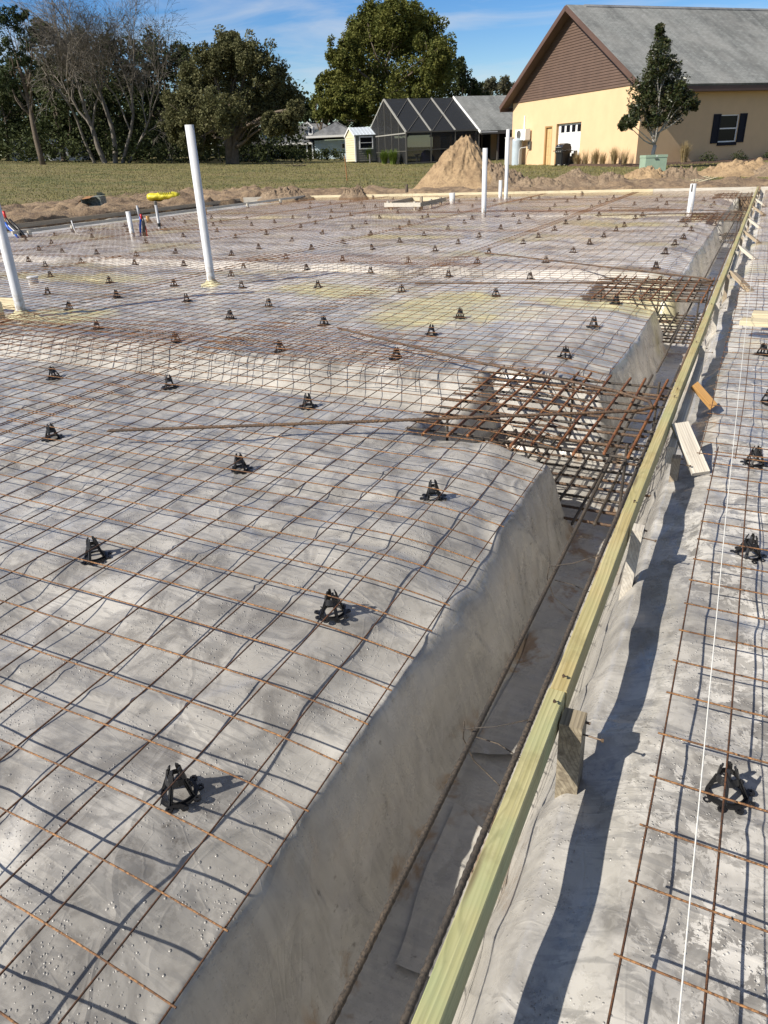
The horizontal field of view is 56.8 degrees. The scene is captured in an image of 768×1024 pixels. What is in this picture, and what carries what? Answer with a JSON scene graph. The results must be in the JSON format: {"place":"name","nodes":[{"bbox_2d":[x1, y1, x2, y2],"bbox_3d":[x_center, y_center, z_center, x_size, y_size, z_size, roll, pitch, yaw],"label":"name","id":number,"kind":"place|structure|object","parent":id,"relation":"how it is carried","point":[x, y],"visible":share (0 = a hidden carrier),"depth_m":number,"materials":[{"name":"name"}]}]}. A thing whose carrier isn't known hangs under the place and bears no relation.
{"place":"outdoors","nodes":[
{"label":"outdoors","id":0,"kind":"place"},
{"bbox_2d":[0,153,767,230],"bbox_3d":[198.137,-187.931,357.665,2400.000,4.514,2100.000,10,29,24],"label":"ground","id":1,"kind":"structure","parent":0,"point":[28,211],"depth_m":33.08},
{"bbox_2d":[0,4,45,164],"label":"pine tree","id":2,"kind":"object","parent":1,"relation":"on","point":[15,63],"visible":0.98,"depth_m":62.45,"materials":[{"name":"green plant"}]},
{"bbox_2d":[0,66,48,160],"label":"dark tree","id":3,"kind":"object","parent":1,"relation":"on","point":[5,112],"visible":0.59,"depth_m":76.33,"materials":[{"name":"green plant"}]},
{"bbox_2d":[26,17,94,160],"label":"dark tree","id":4,"kind":"object","parent":1,"relation":"on","point":[60,118],"visible":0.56,"depth_m":70.76,"materials":[{"name":"green plant"}]},
{"bbox_2d":[0,0,194,162],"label":"bare tree","id":5,"kind":"object","parent":1,"relation":"on","point":[70,51],"visible":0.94,"depth_m":64.35,"materials":[{"name":"brown plant"}]},
{"bbox_2d":[53,22,151,159],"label":"dark tree","id":6,"kind":"object","parent":1,"relation":"on","point":[109,97],"visible":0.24,"depth_m":78.24,"materials":[{"name":"green plant"}]},
{"bbox_2d":[0,113,311,163],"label":"undergrowth","id":7,"kind":"object","parent":1,"relation":"on","point":[178,151],"visible":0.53,"depth_m":70.38,"materials":[{"name":"green plant"}]},
{"bbox_2d":[0,47,311,158],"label":"woodland","id":8,"kind":"object","parent":1,"relation":"on","point":[2,61],"visible":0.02,"depth_m":92.85,"materials":[{"name":"green plant"}]},
{"bbox_2d":[122,25,195,159],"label":"dark tree","id":9,"kind":"object","parent":1,"relation":"on","point":[158,103],"visible":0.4,"depth_m":77.20,"materials":[{"name":"green plant"}]},
{"bbox_2d":[134,198,239,213],"bbox_3d":[-6.735,-10.747,24.895,0.048,0.110,5.782,10,29,23],"label":"form board","id":10,"kind":"object","parent":1,"relation":"on","point":[174,207],"visible":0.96,"depth_m":24.16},
{"bbox_2d":[156,24,306,164],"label":"oak tree","id":11,"kind":"object","parent":1,"relation":"on","point":[233,57],"visible":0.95,"depth_m":60.62,"materials":[{"name":"green plant"}]},
{"bbox_2d":[257,187,313,202],"bbox_3d":[-3.926,-12.185,27.341,2.631,0.632,1.838,10,29,24],"label":"dirt heap","id":12,"kind":"object","parent":1,"relation":"on","point":[284,192],"visible":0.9,"depth_m":26.98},
{"bbox_2d":[255,121,347,158],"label":"blue house","id":13,"kind":"structure","parent":1,"relation":"on","point":[330,133],"depth_m":83.13,"materials":[{"name":"grey"}]},
{"bbox_2d":[308,76,329,140],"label":"tree","id":14,"kind":"object","parent":1,"relation":"on","point":[315,99],"visible":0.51,"depth_m":85.06,"materials":[{"name":"green plant"}]},
{"bbox_2d":[298,95,370,127],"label":"dark tree","id":15,"kind":"object","parent":1,"relation":"on","point":[307,115],"visible":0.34,"depth_m":89.73,"materials":[{"name":"green plant"}]},
{"bbox_2d":[0,193,750,1023],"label":"plastic sheet","id":16,"kind":"object","parent":1,"relation":"on","point":[288,945],"visible":0.62,"depth_m":2.65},
{"bbox_2d":[0,205,42,319],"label":"stub pipe","id":17,"kind":"object","parent":16,"relation":"on","point":[11,272],"visible":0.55,"depth_m":7.34,"materials":[{"name":"white plastic"}]},
{"bbox_2d":[42,287,51,294],"bbox_3d":[-4.221,-2.773,8.898,0.127,0.089,0.129,-8,23,-12],"label":"rebar chair","id":18,"kind":"object","parent":16,"relation":"on","point":[49,293],"visible":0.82,"depth_m":8.88,"materials":[{"name":"black plastic"}]},
{"bbox_2d":[0,256,263,319],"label":"wire panel","id":19,"kind":"object","parent":18,"relation":"on","point":[128,268],"visible":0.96,"depth_m":9.55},
{"bbox_2d":[0,254,113,277],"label":"wire panel","id":20,"kind":"object","parent":16,"relation":"on","point":[25,256],"visible":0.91,"depth_m":11.46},
{"bbox_2d":[6,210,133,229],"bbox_3d":[-9.202,-8.206,20.035,0.044,0.110,6.205,9,29,22],"label":"form board","id":21,"kind":"object","parent":16,"relation":"on","point":[53,221],"visible":0.89,"depth_m":20.39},
{"bbox_2d":[0,229,158,252],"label":"wire panel","id":22,"kind":"object","parent":16,"relation":"on","point":[51,242],"visible":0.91,"depth_m":15.47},
{"bbox_2d":[81,536,111,564],"bbox_3d":[-1.145,0.140,2.798,0.124,0.089,0.126,-18,29,-29],"label":"rebar chair","id":23,"kind":"object","parent":16,"relation":"on","point":[103,553],"visible":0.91,"depth_m":2.78,"materials":[{"name":"black plastic"}]},
{"bbox_2d":[11,209,196,234],"bbox_3d":[-7.159,-7.834,19.035,0.048,0.070,6.702,10,29,23],"label":"form board","id":24,"kind":"object","parent":16,"relation":"on","point":[92,222],"visible":1,"depth_m":18.39,"materials":[{"name":"wood"}]},
{"bbox_2d":[0,319,248,435],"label":"wire panel","id":25,"kind":"object","parent":16,"relation":"on","point":[84,365],"visible":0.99,"depth_m":5.35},
{"bbox_2d":[0,313,231,356],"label":"wire panel","id":26,"kind":"object","parent":25,"relation":"on","point":[97,335],"visible":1,"depth_m":6.22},
{"bbox_2d":[0,229,265,257],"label":"wire panel","id":27,"kind":"object","parent":16,"relation":"on","point":[145,242],"visible":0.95,"depth_m":13.76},
{"bbox_2d":[160,763,203,812],"bbox_3d":[-0.513,0.664,1.753,0.126,0.089,0.124,-15,29,-28],"label":"rebar chair","id":28,"kind":"object","parent":16,"relation":"on","point":[169,780],"visible":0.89,"depth_m":1.74,"materials":[{"name":"black plastic"}]},
{"bbox_2d":[185,125,221,286],"bbox_3d":[-2.217,-3.523,8.672,0.414,2.120,0.416,-3,27,-1],"label":"stub pipe","id":29,"kind":"object","parent":16,"relation":"on","point":[198,190],"visible":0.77,"depth_m":8.54,"materials":[{"name":"white plastic"}]},
{"bbox_2d":[0,260,448,343],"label":"wire panel","id":30,"kind":"object","parent":16,"relation":"on","point":[230,298],"visible":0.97,"depth_m":7.71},
{"bbox_2d":[207,202,340,213],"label":"wire panel","id":31,"kind":"object","parent":16,"relation":"on","point":[278,208],"visible":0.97,"depth_m":22.16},
{"bbox_2d":[0,339,605,1023],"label":"wire panel","id":32,"kind":"object","parent":16,"relation":"on","point":[230,573],"visible":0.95,"depth_m":2.81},
{"bbox_2d":[107,327,653,431],"bbox_3d":[0.240,-0.791,4.439,2.748,0.028,2.686,10,29,24],"label":"bent rebar","id":33,"kind":"object","parent":32,"relation":"on","point":[426,418],"visible":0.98,"depth_m":3.89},
{"bbox_2d":[184,321,459,369],"bbox_3d":[-0.512,-1.347,5.615,2.017,0.013,0.950,12,30,27],"label":"wire panel","id":34,"kind":"object","parent":16,"relation":"on","point":[325,343],"visible":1,"depth_m":5.57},
{"bbox_2d":[314,589,350,622],"bbox_3d":[-0.177,0.305,2.398,0.126,0.089,0.124,6,25,18],"label":"rebar chair","id":35,"kind":"object","parent":16,"relation":"on","point":[331,601],"visible":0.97,"depth_m":2.39,"materials":[{"name":"black plastic"}]},
{"bbox_2d":[384,196,446,209],"bbox_3d":[0.953,-9.223,21.303,1.278,0.560,2.805,8,28,20],"label":"block out frame","id":36,"kind":"object","parent":16,"relation":"on","point":[414,204],"visible":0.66,"depth_m":20.58,"materials":[{"name":"wood"}]},
{"bbox_2d":[361,199,522,212],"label":"wire panel","id":37,"kind":"object","parent":16,"relation":"on","point":[443,203],"visible":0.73,"depth_m":19.60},
{"bbox_2d":[395,803,488,975],"bbox_3d":[0.203,1.070,2.034,0.208,0.016,0.540,10,29,24],"label":"loose film","id":38,"kind":"object","parent":16,"relation":"on","point":[448,860],"visible":0.5,"depth_m":2.04,"materials":[{"name":"plastic"}]},
{"bbox_2d":[222,263,682,381],"bbox_3d":[1.065,-2.076,7.006,3.082,0.064,4.604,10,29,24],"label":"wire panel","id":39,"kind":"object","parent":16,"relation":"on","point":[483,313],"visible":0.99,"depth_m":6.48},
{"bbox_2d":[415,252,712,283],"bbox_3d":[2.260,-2.902,8.482,3.158,0.027,2.717,10,29,24],"label":"bent rebar","id":40,"kind":"object","parent":39,"relation":"on","point":[709,280],"visible":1,"depth_m":7.81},
{"bbox_2d":[481,148,487,215],"bbox_3d":[2.389,-7.667,16.917,0.116,1.790,0.116,10,29,24],"label":"stub pipe","id":41,"kind":"object","parent":16,"relation":"on","point":[484,176],"visible":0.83,"depth_m":16.78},
{"bbox_2d":[326,374,653,1023],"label":"trench rebar","id":42,"kind":"object","parent":16,"relation":"on","point":[355,972],"visible":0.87,"depth_m":1.92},
{"bbox_2d":[504,129,509,201],"bbox_3d":[3.641,-10.072,21.075,0.104,2.270,0.104,10,29,24],"label":"stub pipe","id":43,"kind":"object","parent":16,"relation":"on","point":[506,164],"visible":0.88,"depth_m":20.95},
{"bbox_2d":[470,628,572,754],"bbox_3d":[0.574,0.677,2.773,0.208,0.033,0.842,10,29,24],"label":"loose film","id":44,"kind":"object","parent":16,"relation":"on","point":[516,702],"visible":0.72,"depth_m":2.75,"materials":[{"name":"plastic"}]},
{"bbox_2d":[405,365,672,526],"bbox_3d":[0.983,-0.450,4.346,1.344,0.508,1.473,10,29,24],"label":"rebar cage","id":45,"kind":"object","parent":16,"relation":"on","point":[630,449],"visible":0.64,"depth_m":4.19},
{"bbox_2d":[430,230,710,274],"bbox_3d":[2.994,-3.900,10.490,3.094,0.061,4.612,10,29,24],"label":"wire panel","id":46,"kind":"object","parent":16,"relation":"on","point":[525,236],"visible":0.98,"depth_m":10.22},
{"bbox_2d":[454,192,767,1023],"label":"plastic sheet","id":47,"kind":"object","parent":16,"relation":"on","point":[552,942],"visible":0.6,"depth_m":1.75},
{"bbox_2d":[554,707,603,798],"bbox_3d":[0.505,0.804,1.869,0.105,0.660,0.060,9,28,25],"label":"wooden stake","id":48,"kind":"object","parent":47,"relation":"on","point":[573,723],"visible":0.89,"depth_m":1.75,"materials":[{"name":"wood"}]},
{"bbox_2d":[411,688,564,1023],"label":"form board","id":49,"kind":"object","parent":48,"relation":"attached to","point":[444,990],"visible":0.97,"depth_m":1.34,"materials":[{"name":"wood"}]},
{"bbox_2d":[618,523,656,600],"bbox_3d":[0.933,0.360,2.694,0.088,0.685,0.045,13,31,23],"label":"wooden stake","id":50,"kind":"object","parent":47,"relation":"on","point":[636,538],"visible":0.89,"depth_m":2.58,"materials":[{"name":"wood"}]},
{"bbox_2d":[550,393,679,708],"bbox_3d":[1.008,-0.066,2.829,0.046,0.105,2.598,10,29,24],"label":"form board","id":51,"kind":"object","parent":50,"relation":"attached to","point":[568,673],"visible":0.99,"depth_m":2.29,"materials":[{"name":"wood"}]},
{"bbox_2d":[669,454,690,481],"bbox_3d":[1.425,-0.001,3.486,0.088,0.580,0.045,10,29,24],"label":"wooden stake","id":52,"kind":"object","parent":47,"relation":"on","point":[675,467],"visible":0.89,"depth_m":3.38,"materials":[{"name":"wood"}]},
{"bbox_2d":[671,421,709,475],"bbox_3d":[1.478,-0.308,3.430,0.082,0.022,0.317,-8,54,5],"label":"brace board","id":53,"kind":"object","parent":47,"relation":"on","point":[687,442],"visible":1,"depth_m":3.42,"materials":[{"name":"wood"}]},
{"bbox_2d":[690,382,716,408],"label":"brace board","id":54,"kind":"object","parent":47,"relation":"on","point":[701,392],"visible":0.93,"depth_m":4.11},
{"bbox_2d":[698,345,712,376],"bbox_3d":[2.201,-0.821,4.956,0.088,0.670,0.045,10,30,24],"label":"wooden stake","id":55,"kind":"object","parent":47,"relation":"on","point":[702,349],"visible":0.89,"depth_m":4.82,"materials":[{"name":"wood"}]},
{"bbox_2d":[671,266,728,404],"bbox_3d":[2.656,-1.627,5.804,0.046,0.105,4.875,10,29,24],"label":"form board","id":56,"kind":"object","parent":55,"relation":"attached to","point":[684,375],"visible":0.97,"depth_m":4.85,"materials":[{"name":"wood"}]},
{"bbox_2d":[665,357,703,463],"bbox_3d":[1.749,-0.635,4.088,0.040,0.085,1.730,10,30,24],"label":"splice board","id":57,"kind":"object","parent":56,"relation":"attached to","point":[672,446],"visible":0.92,"depth_m":3.90,"materials":[{"name":"wood"}]},
{"bbox_2d":[703,761,754,814],"bbox_3d":[0.807,0.630,1.670,0.124,0.089,0.126,-13,24,-12],"label":"rebar chair","id":58,"kind":"object","parent":47,"relation":"on","point":[737,782],"visible":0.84,"depth_m":1.66,"materials":[{"name":"black plastic"}]},
{"bbox_2d":[606,446,767,1023],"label":"wire panel","id":59,"kind":"object","parent":58,"relation":"on","point":[713,911],"visible":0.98,"depth_m":1.64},
{"bbox_2d":[730,533,766,563],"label":"rebar chair","id":60,"kind":"object","parent":47,"relation":"on","point":[751,541],"visible":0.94,"depth_m":2.62,"materials":[{"name":"black plastic"}]},
{"bbox_2d":[760,389,767,405],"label":"rebar chair","id":61,"kind":"object","parent":47,"relation":"on","point":[764,403],"visible":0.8,"depth_m":4.16,"materials":[{"name":"black plastic"}]},
{"bbox_2d":[697,278,767,461],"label":"wire panel","id":62,"kind":"object","parent":61,"relation":"on","point":[715,389],"visible":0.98,"depth_m":4.30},
{"bbox_3d":[10.309,-8.529,19.636,0.038,0.680,0.045,9,31,25],"label":"wooden stake","id":63,"kind":"object","parent":47,"relation":"on","visible":0},
{"bbox_2d":[677,191,761,1023],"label":"string line","id":64,"kind":"object","parent":63,"relation":"attached to","point":[680,1002],"visible":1,"depth_m":1.52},
{"bbox_2d":[533,210,725,234],"bbox_3d":[4.931,-5.740,13.986,3.084,0.059,4.604,10,29,24],"label":"wire panel","id":65,"kind":"object","parent":16,"relation":"on","point":[626,230],"visible":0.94,"depth_m":13.56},
{"bbox_2d":[580,274,714,345],"bbox_3d":[2.845,-2.210,7.699,1.302,0.508,1.541,10,29,24],"label":"rebar cage","id":66,"kind":"object","parent":16,"relation":"on","point":[681,294],"visible":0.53,"depth_m":7.52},
{"bbox_2d":[586,197,733,211],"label":"wire panel","id":67,"kind":"object","parent":16,"relation":"on","point":[659,206],"visible":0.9,"depth_m":17.47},
{"bbox_2d":[618,190,739,197],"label":"wire panel","id":68,"kind":"object","parent":16,"relation":"on","point":[675,195],"visible":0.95,"depth_m":20.38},
{"bbox_2d":[675,199,751,381],"bbox_3d":[6.375,-5.021,12.827,0.046,0.066,19.800,10,29,24],"label":"trench rebar","id":69,"kind":"object","parent":16,"relation":"on","point":[689,347],"visible":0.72,"depth_m":6.99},
{"bbox_2d":[683,212,744,242],"bbox_3d":[6.756,-5.877,14.682,1.234,0.490,1.950,10,29,24],"label":"rebar cage","id":70,"kind":"object","parent":16,"relation":"on","point":[739,215],"visible":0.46,"depth_m":14.53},
{"bbox_2d":[0,159,767,205],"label":"grass","id":71,"kind":"structure","parent":1,"relation":"on","point":[322,170],"depth_m":41.61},
{"bbox_2d":[316,0,460,126],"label":"broad tree","id":72,"kind":"object","parent":1,"relation":"on","point":[354,87],"visible":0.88,"depth_m":70.17,"materials":[{"name":"green plant"}]},
{"bbox_2d":[413,135,492,188],"bbox_3d":[3.187,-13.891,28.366,4.610,2.094,4.078,10,29,24],"label":"sand mound","id":73,"kind":"object","parent":1,"relation":"on","point":[458,163],"visible":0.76,"depth_m":27.59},
{"bbox_2d":[432,56,488,97],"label":"dark tree","id":74,"kind":"object","parent":1,"relation":"on","point":[462,84],"visible":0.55,"depth_m":78.42,"materials":[{"name":"green plant"}]},
{"bbox_2d":[413,191,544,197],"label":"end board","id":75,"kind":"object","parent":1,"relation":"on","point":[495,194],"visible":0.43,"depth_m":24.46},
{"bbox_2d":[479,75,514,95],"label":"pale tree","id":76,"kind":"object","parent":1,"relation":"on","point":[502,87],"visible":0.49,"depth_m":111.84,"materials":[{"name":"green plant"}]},
{"bbox_2d":[487,162,525,185],"bbox_3d":[4.459,-13.099,27.785,2.500,1.068,2.455,-14,29,-21],"label":"dirt heap","id":77,"kind":"object","parent":1,"relation":"on","point":[496,171],"visible":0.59,"depth_m":27.23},
{"bbox_2d":[511,138,525,164],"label":"water tank","id":78,"kind":"object","parent":1,"relation":"on","point":[517,147],"visible":0.88,"depth_m":45.00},
{"bbox_2d":[503,175,566,189],"bbox_3d":[5.499,-11.857,25.731,2.860,0.650,1.557,10,29,24],"label":"dirt heap","id":79,"kind":"object","parent":1,"relation":"on","point":[542,182],"visible":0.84,"depth_m":25.43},
{"bbox_2d":[553,143,572,165],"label":"trash can","id":80,"kind":"object","parent":1,"relation":"on","point":[562,151],"visible":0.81,"depth_m":40.15,"materials":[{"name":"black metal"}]},
{"bbox_2d":[554,168,598,186],"bbox_3d":[6.974,-12.137,25.959,2.788,0.805,2.168,10,29,24],"label":"dirt heap","id":81,"kind":"object","parent":1,"relation":"on","point":[577,177],"visible":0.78,"depth_m":25.56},
{"bbox_2d":[545,189,652,195],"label":"end board","id":82,"kind":"object","parent":1,"relation":"on","point":[595,192],"visible":0.43,"depth_m":22.78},
{"bbox_2d":[499,4,767,164],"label":"house","id":83,"kind":"structure","parent":1,"relation":"on","point":[572,84],"depth_m":37.80,"materials":[{"name":"yellow paint"}]},
{"bbox_2d":[558,122,580,155],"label":"garage door","id":84,"kind":"structure","parent":83,"relation":"in","point":[570,133],"depth_m":40.84,"materials":[{"name":"white paint"}]},
{"bbox_2d":[718,114,738,141],"bbox_3d":[17.983,-20.088,37.179,1.205,1.278,0.080,-11,28,-17],"label":"window","id":85,"kind":"structure","parent":83,"relation":"in","point":[729,122],"depth_m":37.19,"materials":[{"name":"glass"}]},
{"bbox_2d":[624,165,665,179],"bbox_3d":[9.571,-12.412,26.281,2.755,0.744,1.911,10,29,24],"label":"sand mound","id":86,"kind":"object","parent":1,"relation":"on","point":[648,171],"visible":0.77,"depth_m":25.80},
{"bbox_2d":[639,154,667,170],"bbox_3d":[11.300,-14.544,29.871,0.920,0.860,0.770,-2,27,0],"label":"utility cabinet","id":87,"kind":"object","parent":1,"relation":"on","point":[657,161],"visible":0.71,"depth_m":29.49,"materials":[{"name":"green metal"}]},
{"bbox_2d":[617,21,700,154],"bbox_3d":[12.191,-18.284,31.535,3.534,5.944,2.692,1,27,7],"label":"evergreen tree","id":88,"kind":"object","parent":1,"relation":"on","point":[661,66],"visible":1,"depth_m":31.06,"materials":[{"name":"green plant"}]},
{"bbox_2d":[568,158,767,166],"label":"mulch bed","id":89,"kind":"object","parent":1,"relation":"on","point":[667,163],"visible":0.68,"depth_m":36.54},
{"bbox_2d":[660,166,706,179],"bbox_3d":[10.607,-12.313,26.045,2.677,0.690,1.918,10,29,24],"label":"dirt heap","id":90,"kind":"object","parent":1,"relation":"on","point":[690,173],"visible":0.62,"depth_m":25.65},
{"bbox_2d":[653,187,756,195],"bbox_3d":[9.691,-9.707,21.563,2.894,0.250,0.044,10,29,24],"label":"end board","id":91,"kind":"object","parent":1,"relation":"on","point":[745,190],"visible":0.48,"depth_m":21.40,"materials":[{"name":"wood"}]},
{"bbox_2d":[697,157,766,176],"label":"sand mound","id":92,"kind":"object","parent":1,"relation":"on","point":[736,167],"visible":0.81,"depth_m":26.48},
{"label":"patio slab","id":93,"kind":"structure","parent":1,"relation":"on","visible":0},
{"bbox_2d":[344,127,375,162],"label":"garden shed","id":94,"kind":"structure","parent":93,"relation":"on","point":[358,140],"depth_m":59.03,"materials":[{"name":"grey"}]},
{"bbox_2d":[370,98,479,164],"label":"screen enclosure","id":95,"kind":"object","parent":93,"relation":"on","point":[420,130],"visible":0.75,"depth_m":54.73,"materials":[{"name":"black"}]},
{"bbox_2d":[452,95,512,159],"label":"house wing","id":96,"kind":"structure","parent":93,"relation":"on","point":[490,121],"depth_m":56.73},
{"bbox_2d":[0,0,767,156],"label":"sky","id":97,"kind":"structure","parent":0,"point":[497,38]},
{"bbox_2d":[399,365,680,1023],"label":"trench rebar","id":98,"kind":"object","parent":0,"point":[429,960],"visible":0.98,"depth_m":1.82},
{"label":"rebar chair","id":99,"kind":"object","parent":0,"visible":0},
{"bbox_2d":[251,230,537,265],"bbox_3d":[0.423,-4.397,11.653,3.114,0.018,4.626,10,29,24],"label":"wire panel","id":100,"kind":"object","parent":99,"relation":"on","point":[378,241],"visible":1,"depth_m":11.16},
{"label":"rebar chair","id":101,"kind":"object","parent":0,"visible":0},
{"bbox_2d":[114,229,387,261],"bbox_3d":[-2.179,-4.876,12.842,3.112,0.020,4.625,10,29,24],"label":"wire panel","id":102,"kind":"object","parent":101,"relation":"on","point":[290,240],"visible":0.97,"depth_m":12.59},
{"bbox_3d":[1.314,-5.855,14.592,0.127,0.089,0.129,20,32,39],"label":"rebar chair","id":103,"kind":"object","parent":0,"visible":0},
{"bbox_2d":[389,211,583,231],"bbox_3d":[2.360,-6.230,15.153,3.104,0.017,4.619,10,29,24],"label":"wire panel","id":104,"kind":"object","parent":103,"relation":"on","point":[479,225],"visible":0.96,"depth_m":14.77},
{"bbox_2d":[354,209,682,213],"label":"wire panel","id":105,"kind":"object","parent":104,"relation":"on","point":[498,211],"visible":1,"depth_m":16.86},
{"bbox_3d":[0.562,-6.508,15.948,0.127,0.089,0.129,-15,28,-29],"label":"rebar chair","id":106,"kind":"object","parent":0,"visible":0},
{"bbox_2d":[265,211,469,230],"bbox_3d":[-0.241,-6.715,16.339,3.096,0.018,4.614,10,29,24],"label":"wire panel","id":107,"kind":"object","parent":106,"relation":"on","point":[375,213],"visible":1,"depth_m":16.16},
{"bbox_3d":[-2.782,-7.378,18.015,0.129,0.089,0.127,-26,36,-29],"label":"rebar chair","id":108,"kind":"object","parent":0,"visible":0},
{"bbox_2d":[166,212,361,229],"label":"wire panel","id":109,"kind":"object","parent":108,"relation":"on","point":[278,216],"visible":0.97,"depth_m":17.43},
{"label":"rebar chair","id":110,"kind":"object","parent":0,"visible":0},
{"bbox_2d":[75,213,271,229],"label":"wire panel","id":111,"kind":"object","parent":110,"relation":"on","point":[231,216],"visible":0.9,"depth_m":19.04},
{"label":"rebar chair","id":112,"kind":"object","parent":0,"visible":0},
{"bbox_2d":[469,198,619,211],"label":"wire panel","id":113,"kind":"object","parent":112,"relation":"on","point":[562,202],"visible":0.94,"depth_m":18.57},
{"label":"rebar chair","id":114,"kind":"object","parent":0,"visible":0},
{"bbox_2d":[272,201,424,213],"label":"wire panel","id":115,"kind":"object","parent":114,"relation":"on","point":[342,206],"visible":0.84,"depth_m":20.70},
{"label":"rebar chair","id":116,"kind":"object","parent":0,"visible":0},
{"bbox_2d":[519,192,633,199],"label":"wire panel","id":117,"kind":"object","parent":116,"relation":"on","point":[593,196],"visible":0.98,"depth_m":21.62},
{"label":"rebar chair","id":118,"kind":"object","parent":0,"visible":0},
{"bbox_2d":[239,253,491,265],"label":"wire panel","id":119,"kind":"object","parent":118,"relation":"on","point":[367,260],"visible":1,"depth_m":10.03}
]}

